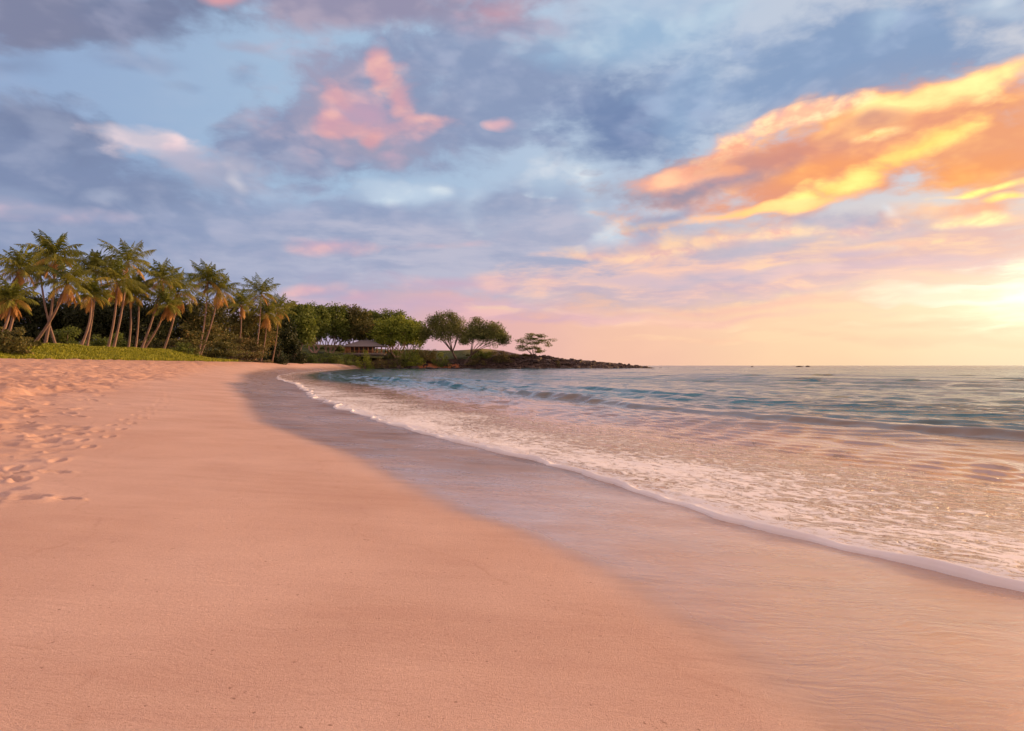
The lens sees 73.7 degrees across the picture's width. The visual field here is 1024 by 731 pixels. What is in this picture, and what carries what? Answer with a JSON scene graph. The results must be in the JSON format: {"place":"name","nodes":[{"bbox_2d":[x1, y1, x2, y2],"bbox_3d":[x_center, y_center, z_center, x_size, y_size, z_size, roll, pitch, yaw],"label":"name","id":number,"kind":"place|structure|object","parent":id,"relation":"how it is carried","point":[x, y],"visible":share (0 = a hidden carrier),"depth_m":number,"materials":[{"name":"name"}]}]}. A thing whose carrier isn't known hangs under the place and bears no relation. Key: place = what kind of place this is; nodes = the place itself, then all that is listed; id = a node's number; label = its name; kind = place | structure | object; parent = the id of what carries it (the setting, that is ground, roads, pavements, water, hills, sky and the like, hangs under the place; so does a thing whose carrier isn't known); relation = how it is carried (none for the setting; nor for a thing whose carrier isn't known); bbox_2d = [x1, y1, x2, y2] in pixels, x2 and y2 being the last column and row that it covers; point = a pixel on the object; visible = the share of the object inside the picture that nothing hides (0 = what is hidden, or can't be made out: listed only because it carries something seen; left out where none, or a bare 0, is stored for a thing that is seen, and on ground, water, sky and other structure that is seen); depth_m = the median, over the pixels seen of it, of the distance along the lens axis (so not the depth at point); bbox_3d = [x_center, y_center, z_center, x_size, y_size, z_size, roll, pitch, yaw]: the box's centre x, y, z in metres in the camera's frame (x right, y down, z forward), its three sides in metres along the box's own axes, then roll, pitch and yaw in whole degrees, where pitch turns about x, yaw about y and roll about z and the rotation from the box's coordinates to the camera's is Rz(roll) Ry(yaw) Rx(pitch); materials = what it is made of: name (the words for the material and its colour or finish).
{"place":"outdoors","nodes":[
{"label":"outdoors","id":0,"kind":"place"},
{"bbox_2d":[85,344,651,368],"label":"headland","id":1,"kind":"structure","parent":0,"point":[460,355],"depth_m":310.89,"materials":[{"name":"black stone"}]},
{"bbox_2d":[289,351,318,362],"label":"shrub","id":2,"kind":"object","parent":1,"relation":"on","point":[311,358],"visible":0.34,"depth_m":261.93,"materials":[{"name":"green plant"}]},
{"bbox_2d":[307,300,331,352],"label":"broadleaf tree","id":3,"kind":"object","parent":1,"relation":"on","point":[324,326],"visible":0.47,"depth_m":298.71,"materials":[{"name":"green plant"}]},
{"bbox_2d":[312,351,344,363],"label":"shrub","id":4,"kind":"object","parent":1,"relation":"on","point":[332,359],"visible":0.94,"depth_m":275.42,"materials":[{"name":"green plant"}]},
{"bbox_2d":[314,302,354,353],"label":"broadleaf tree","id":5,"kind":"object","parent":1,"relation":"on","point":[337,311],"visible":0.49,"depth_m":309.18,"materials":[{"name":"green plant"}]},
{"bbox_2d":[336,350,356,364],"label":"shrub","id":6,"kind":"object","parent":1,"relation":"on","point":[348,361],"visible":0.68,"depth_m":284.88,"materials":[{"name":"green plant"}]},
{"bbox_2d":[329,303,374,345],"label":"broadleaf tree","id":7,"kind":"object","parent":1,"relation":"on","point":[355,318],"visible":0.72,"depth_m":314.52,"materials":[{"name":"green plant"}]},
{"bbox_2d":[343,340,387,355],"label":"pavilion","id":8,"kind":"structure","parent":1,"relation":"on","point":[368,346],"depth_m":308.78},
{"bbox_2d":[357,308,391,347],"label":"broadleaf tree","id":9,"kind":"object","parent":1,"relation":"on","point":[375,315],"visible":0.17,"depth_m":335.73,"materials":[{"name":"green plant"}]},
{"bbox_2d":[370,359,391,368],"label":"shrub","id":10,"kind":"object","parent":1,"relation":"on","point":[375,365],"visible":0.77,"depth_m":299.41,"materials":[{"name":"green plant"}]},
{"bbox_2d":[378,355,390,365],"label":"shrub","id":11,"kind":"object","parent":1,"relation":"on","point":[382,362],"visible":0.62,"depth_m":301.96,"materials":[{"name":"green plant"}]},
{"bbox_2d":[371,308,406,352],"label":"broadleaf tree","id":12,"kind":"object","parent":1,"relation":"on","point":[394,313],"visible":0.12,"depth_m":342.53,"materials":[{"name":"green plant"}]},
{"bbox_2d":[383,349,399,357],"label":"shrub","id":13,"kind":"object","parent":1,"relation":"on","point":[390,355],"visible":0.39,"depth_m":317.37,"materials":[{"name":"green plant"}]},
{"bbox_2d":[365,314,424,357],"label":"broadleaf tree","id":14,"kind":"object","parent":1,"relation":"on","point":[407,332],"visible":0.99,"depth_m":310.42,"materials":[{"name":"green plant"}]},
{"bbox_2d":[388,357,406,368],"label":"shrub","id":15,"kind":"object","parent":1,"relation":"on","point":[400,361],"visible":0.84,"depth_m":299.29,"materials":[{"name":"green plant"}]},
{"bbox_2d":[393,343,419,364],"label":"shrub","id":16,"kind":"object","parent":1,"relation":"on","point":[404,356],"visible":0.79,"depth_m":302.21,"materials":[{"name":"green plant"}]},
{"bbox_2d":[392,316,425,355],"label":"broadleaf tree","id":17,"kind":"object","parent":1,"relation":"on","point":[419,344],"visible":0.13,"depth_m":328.48,"materials":[{"name":"green plant"}]},
{"bbox_2d":[406,354,425,365],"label":"shrub","id":18,"kind":"object","parent":1,"relation":"on","point":[411,363],"visible":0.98,"depth_m":300.89,"materials":[{"name":"green plant"}]},
{"bbox_2d":[407,348,424,358],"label":"shrub","id":19,"kind":"object","parent":1,"relation":"on","point":[415,353],"visible":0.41,"depth_m":315.31,"materials":[{"name":"green plant"}]},
{"bbox_2d":[417,348,437,361],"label":"shrub","id":20,"kind":"object","parent":1,"relation":"on","point":[431,355],"visible":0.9,"depth_m":304.75,"materials":[{"name":"green plant"}]},
{"bbox_2d":[431,352,451,366],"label":"shrub","id":21,"kind":"object","parent":1,"relation":"on","point":[442,363],"visible":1,"depth_m":301.82,"materials":[{"name":"green plant"}]},
{"bbox_2d":[417,309,471,358],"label":"umbrella tree","id":22,"kind":"object","parent":1,"relation":"on","point":[437,328],"visible":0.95,"depth_m":308.67,"materials":[{"name":"green plant"}]},
{"bbox_2d":[464,358,486,364],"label":"shrub","id":23,"kind":"object","parent":1,"relation":"on","point":[474,361],"visible":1,"depth_m":303.03,"materials":[{"name":"green plant"}]},
{"bbox_2d":[471,350,492,358],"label":"shrub","id":24,"kind":"object","parent":1,"relation":"on","point":[482,355],"visible":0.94,"depth_m":308.70,"materials":[{"name":"green plant"}]},
{"bbox_2d":[456,316,513,363],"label":"umbrella tree","id":25,"kind":"object","parent":1,"relation":"on","point":[476,330],"visible":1,"depth_m":301.41,"materials":[{"name":"green plant"}]},
{"bbox_2d":[487,350,514,362],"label":"shrub","id":26,"kind":"object","parent":1,"relation":"on","point":[498,356],"visible":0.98,"depth_m":307.07,"materials":[{"name":"green plant"}]},
{"bbox_2d":[360,354,649,368],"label":"lava rubble","id":27,"kind":"object","parent":1,"relation":"on","point":[573,360],"visible":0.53,"depth_m":306.94,"materials":[{"name":"black stone"}]},
{"bbox_2d":[505,353,519,357],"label":"shrub","id":28,"kind":"object","parent":1,"relation":"on","point":[514,355],"visible":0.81,"depth_m":311.10,"materials":[{"name":"green plant"}]},
{"bbox_2d":[515,333,556,357],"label":"seaside tree","id":29,"kind":"object","parent":1,"relation":"on","point":[530,337],"visible":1,"depth_m":311.26,"materials":[{"name":"green plant"}]},
{"bbox_2d":[0,348,1023,730],"bbox_3d":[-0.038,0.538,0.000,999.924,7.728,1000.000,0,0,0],"label":"sand","id":30,"kind":"structure","parent":0,"point":[220,546],"depth_m":3.64,"materials":[{"name":"beige sand"}]},
{"bbox_2d":[0,297,22,334],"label":"broadleaf tree","id":31,"kind":"object","parent":30,"relation":"on","point":[2,323],"visible":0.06,"depth_m":120.45,"materials":[{"name":"green plant"}]},
{"bbox_2d":[0,326,33,353],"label":"shrub","id":32,"kind":"object","parent":30,"relation":"on","point":[17,343],"visible":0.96,"depth_m":67.62,"materials":[{"name":"green plant"}]},
{"bbox_2d":[0,290,34,340],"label":"broadleaf tree","id":33,"kind":"object","parent":30,"relation":"on","point":[24,317],"visible":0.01,"depth_m":128.45,"materials":[{"name":"green plant"}]},
{"bbox_2d":[0,275,40,331],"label":"coconut palm","id":34,"kind":"object","parent":30,"relation":"on","point":[10,291],"visible":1,"depth_m":72.34,"materials":[{"name":"green plant"}]},
{"bbox_2d":[0,244,45,330],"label":"coconut palm","id":35,"kind":"object","parent":30,"relation":"on","point":[19,261],"visible":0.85,"depth_m":76.34,"materials":[{"name":"green plant"}]},
{"bbox_2d":[25,337,43,345],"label":"shrub","id":36,"kind":"object","parent":30,"relation":"on","point":[36,342],"visible":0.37,"depth_m":73.88,"materials":[{"name":"green plant"}]},
{"bbox_2d":[1,294,68,339],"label":"broadleaf tree","id":37,"kind":"object","parent":30,"relation":"on","point":[36,317],"visible":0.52,"depth_m":120.14,"materials":[{"name":"green plant"}]},
{"bbox_2d":[13,252,60,342],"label":"coconut palm","id":38,"kind":"object","parent":30,"relation":"on","point":[41,274],"visible":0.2,"depth_m":89.78,"materials":[{"name":"green plant"}]},
{"bbox_2d":[35,330,62,342],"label":"shrub","id":39,"kind":"object","parent":30,"relation":"on","point":[38,332],"visible":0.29,"depth_m":95.92,"materials":[{"name":"green plant"}]},
{"bbox_2d":[14,229,85,342],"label":"coconut palm","id":40,"kind":"object","parent":30,"relation":"on","point":[52,250],"visible":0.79,"depth_m":83.07,"materials":[{"name":"green plant"}]},
{"bbox_2d":[34,254,93,341],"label":"coconut palm","id":41,"kind":"object","parent":30,"relation":"on","point":[67,288],"visible":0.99,"depth_m":78.57,"materials":[{"name":"green plant"}]},
{"bbox_2d":[38,290,94,343],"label":"broadleaf tree","id":42,"kind":"object","parent":30,"relation":"on","point":[56,298],"visible":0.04,"depth_m":127.58,"materials":[{"name":"green plant"}]},
{"bbox_2d":[51,325,92,345],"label":"shrub","id":43,"kind":"object","parent":30,"relation":"on","point":[63,336],"visible":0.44,"depth_m":99.59,"materials":[{"name":"green plant"}]},
{"bbox_2d":[61,273,115,344],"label":"coconut palm","id":44,"kind":"object","parent":30,"relation":"on","point":[98,293],"visible":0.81,"depth_m":86.14,"materials":[{"name":"green plant"}]},
{"bbox_2d":[61,298,122,341],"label":"broadleaf tree","id":45,"kind":"object","parent":30,"relation":"on","point":[79,318],"visible":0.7,"depth_m":121.69,"materials":[{"name":"green plant"}]},
{"bbox_2d":[72,249,116,345],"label":"coconut palm","id":46,"kind":"object","parent":30,"relation":"on","point":[92,261],"visible":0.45,"depth_m":91.99,"materials":[{"name":"green plant"}]},
{"bbox_2d":[90,334,112,346],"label":"shrub","id":47,"kind":"object","parent":30,"relation":"on","point":[100,342],"visible":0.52,"depth_m":103.12,"materials":[{"name":"green plant"}]},
{"bbox_2d":[79,255,146,346],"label":"coconut palm","id":48,"kind":"object","parent":30,"relation":"on","point":[116,273],"visible":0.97,"depth_m":89.47,"materials":[{"name":"green plant"}]},
{"bbox_2d":[103,332,132,346],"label":"shrub","id":49,"kind":"object","parent":30,"relation":"on","point":[120,343],"visible":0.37,"depth_m":107.66,"materials":[{"name":"green plant"}]},
{"bbox_2d":[0,342,238,361],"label":"grass","id":50,"kind":"structure","parent":30,"relation":"on","point":[46,350],"depth_m":83.23,"materials":[{"name":"green plant"}]},
{"bbox_2d":[93,296,151,341],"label":"broadleaf tree","id":51,"kind":"object","parent":30,"relation":"on","point":[112,307],"visible":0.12,"depth_m":129.30,"materials":[{"name":"green plant"}]},
{"bbox_2d":[95,238,155,346],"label":"coconut palm","id":52,"kind":"object","parent":30,"relation":"on","point":[131,256],"visible":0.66,"depth_m":93.44,"materials":[{"name":"green plant"}]},
{"bbox_2d":[106,278,150,347],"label":"coconut palm","id":53,"kind":"object","parent":30,"relation":"on","point":[129,298],"visible":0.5,"depth_m":96.06,"materials":[{"name":"green plant"}]},
{"bbox_2d":[124,336,140,347],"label":"shrub","id":54,"kind":"object","parent":30,"relation":"on","point":[132,340],"visible":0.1,"depth_m":111.75,"materials":[{"name":"green plant"}]},
{"bbox_2d":[120,273,155,346],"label":"coconut palm","id":55,"kind":"object","parent":30,"relation":"on","point":[139,278],"visible":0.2,"depth_m":99.19,"materials":[{"name":"green plant"}]},
{"bbox_2d":[114,298,180,345],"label":"broadleaf tree","id":56,"kind":"object","parent":30,"relation":"on","point":[162,332],"visible":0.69,"depth_m":123.96,"materials":[{"name":"green plant"}]},
{"bbox_2d":[137,332,163,347],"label":"shrub","id":57,"kind":"object","parent":30,"relation":"on","point":[150,345],"visible":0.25,"depth_m":112.09,"materials":[{"name":"green plant"}]},
{"bbox_2d":[139,258,182,347],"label":"coconut palm","id":58,"kind":"object","parent":30,"relation":"on","point":[159,272],"visible":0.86,"depth_m":99.29,"materials":[{"name":"green plant"}]},
{"bbox_2d":[153,339,169,348],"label":"shrub","id":59,"kind":"object","parent":30,"relation":"on","point":[154,345],"visible":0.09,"depth_m":113.45,"materials":[{"name":"green plant"}]},
{"bbox_2d":[140,284,188,347],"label":"coconut palm","id":60,"kind":"object","parent":30,"relation":"on","point":[166,298],"visible":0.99,"depth_m":98.49,"materials":[{"name":"green plant"}]},
{"bbox_2d":[146,295,202,347],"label":"broadleaf tree","id":61,"kind":"object","parent":30,"relation":"on","point":[186,306],"visible":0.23,"depth_m":132.10,"materials":[{"name":"green plant"}]},
{"bbox_2d":[148,267,208,348],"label":"coconut palm","id":62,"kind":"object","parent":30,"relation":"on","point":[185,285],"visible":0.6,"depth_m":105.52,"materials":[{"name":"green plant"}]},
{"bbox_2d":[158,323,206,356],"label":"shrub","id":63,"kind":"object","parent":30,"relation":"on","point":[173,341],"visible":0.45,"depth_m":112.47,"materials":[{"name":"green plant"}]},
{"bbox_2d":[170,341,200,355],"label":"shrub","id":64,"kind":"object","parent":30,"relation":"on","point":[186,349],"visible":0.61,"depth_m":107.65,"materials":[{"name":"green plant"}]},
{"bbox_2d":[163,306,231,347],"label":"broadleaf tree","id":65,"kind":"object","parent":30,"relation":"on","point":[195,320],"visible":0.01,"depth_m":153.45,"materials":[{"name":"green plant"}]},
{"bbox_2d":[176,293,233,351],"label":"broadleaf tree","id":66,"kind":"object","parent":30,"relation":"on","point":[198,309],"visible":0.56,"depth_m":134.12,"materials":[{"name":"green plant"}]},
{"bbox_2d":[183,258,228,352],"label":"coconut palm","id":67,"kind":"object","parent":30,"relation":"on","point":[206,270],"visible":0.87,"depth_m":116.29,"materials":[{"name":"green plant"}]},
{"bbox_2d":[195,272,241,354],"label":"coconut palm","id":68,"kind":"object","parent":30,"relation":"on","point":[218,297],"visible":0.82,"depth_m":117.27,"materials":[{"name":"green plant"}]},
{"bbox_2d":[192,325,251,361],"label":"shrub","id":69,"kind":"object","parent":30,"relation":"on","point":[221,353],"visible":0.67,"depth_m":123.41,"materials":[{"name":"green plant"}]},
{"bbox_2d":[202,294,261,350],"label":"broadleaf tree","id":70,"kind":"object","parent":30,"relation":"on","point":[246,325],"visible":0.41,"depth_m":142.51,"materials":[{"name":"green plant"}]},
{"bbox_2d":[217,317,259,358],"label":"broadleaf tree","id":71,"kind":"object","parent":30,"relation":"on","point":[232,335],"visible":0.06,"depth_m":159.70,"materials":[{"name":"green plant"}]},
{"bbox_2d":[222,287,255,357],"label":"coconut palm","id":72,"kind":"object","parent":30,"relation":"on","point":[242,300],"visible":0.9,"depth_m":132.25,"materials":[{"name":"green plant"}]},
{"bbox_2d":[229,337,272,362],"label":"shrub","id":73,"kind":"object","parent":30,"relation":"on","point":[257,348],"visible":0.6,"depth_m":132.58,"materials":[{"name":"green plant"}]},
{"bbox_2d":[232,309,280,358],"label":"broadleaf tree","id":74,"kind":"object","parent":30,"relation":"on","point":[271,334],"visible":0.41,"depth_m":147.92,"materials":[{"name":"green plant"}]},
{"bbox_2d":[239,272,279,359],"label":"coconut palm","id":75,"kind":"object","parent":30,"relation":"on","point":[263,287],"visible":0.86,"depth_m":142.03,"materials":[{"name":"green plant"}]},
{"bbox_2d":[246,297,288,360],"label":"coconut palm","id":76,"kind":"object","parent":30,"relation":"on","point":[267,310],"visible":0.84,"depth_m":144.79,"materials":[{"name":"green plant"}]},
{"bbox_2d":[257,353,285,363],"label":"shrub","id":77,"kind":"object","parent":30,"relation":"on","point":[263,358],"visible":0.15,"depth_m":171.60,"materials":[{"name":"green plant"}]},
{"bbox_2d":[265,337,290,364],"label":"shrub","id":78,"kind":"object","parent":30,"relation":"on","point":[276,355],"visible":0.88,"depth_m":159.38,"materials":[{"name":"green plant"}]},
{"bbox_2d":[258,293,298,359],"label":"coconut palm","id":79,"kind":"object","parent":30,"relation":"on","point":[280,300],"visible":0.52,"depth_m":150.45,"materials":[{"name":"green plant"}]},
{"bbox_2d":[257,316,301,354],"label":"broadleaf tree","id":80,"kind":"object","parent":30,"relation":"on","point":[287,336],"visible":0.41,"depth_m":202.74,"materials":[{"name":"green plant"}]},
{"bbox_2d":[283,343,308,363],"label":"shrub","id":81,"kind":"object","parent":30,"relation":"on","point":[298,358],"visible":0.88,"depth_m":204.03,"materials":[{"name":"green plant"}]},
{"bbox_2d":[281,300,319,350],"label":"broadleaf tree","id":82,"kind":"object","parent":30,"relation":"on","point":[303,319],"visible":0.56,"depth_m":235.79,"materials":[{"name":"green plant"}]},
{"bbox_2d":[350,355,360,365],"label":"shrub","id":83,"kind":"object","parent":30,"relation":"on","point":[356,360],"visible":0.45,"depth_m":299.39,"materials":[{"name":"green plant"}]},
{"bbox_2d":[356,349,374,368],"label":"shrub","id":84,"kind":"object","parent":30,"relation":"on","point":[367,364],"visible":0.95,"depth_m":296.78,"materials":[{"name":"green plant"}]},
{"bbox_2d":[0,0,1023,365],"label":"sky","id":85,"kind":"structure","parent":0,"point":[633,182],"materials":[{"name":"blue"}]},
{"bbox_2d":[276,366,1023,591],"bbox_3d":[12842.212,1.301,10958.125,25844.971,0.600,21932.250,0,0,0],"label":"water","id":86,"kind":"structure","parent":0,"point":[920,466],"depth_m":13.15,"materials":[{"name":"blue liquid"}]}
]}

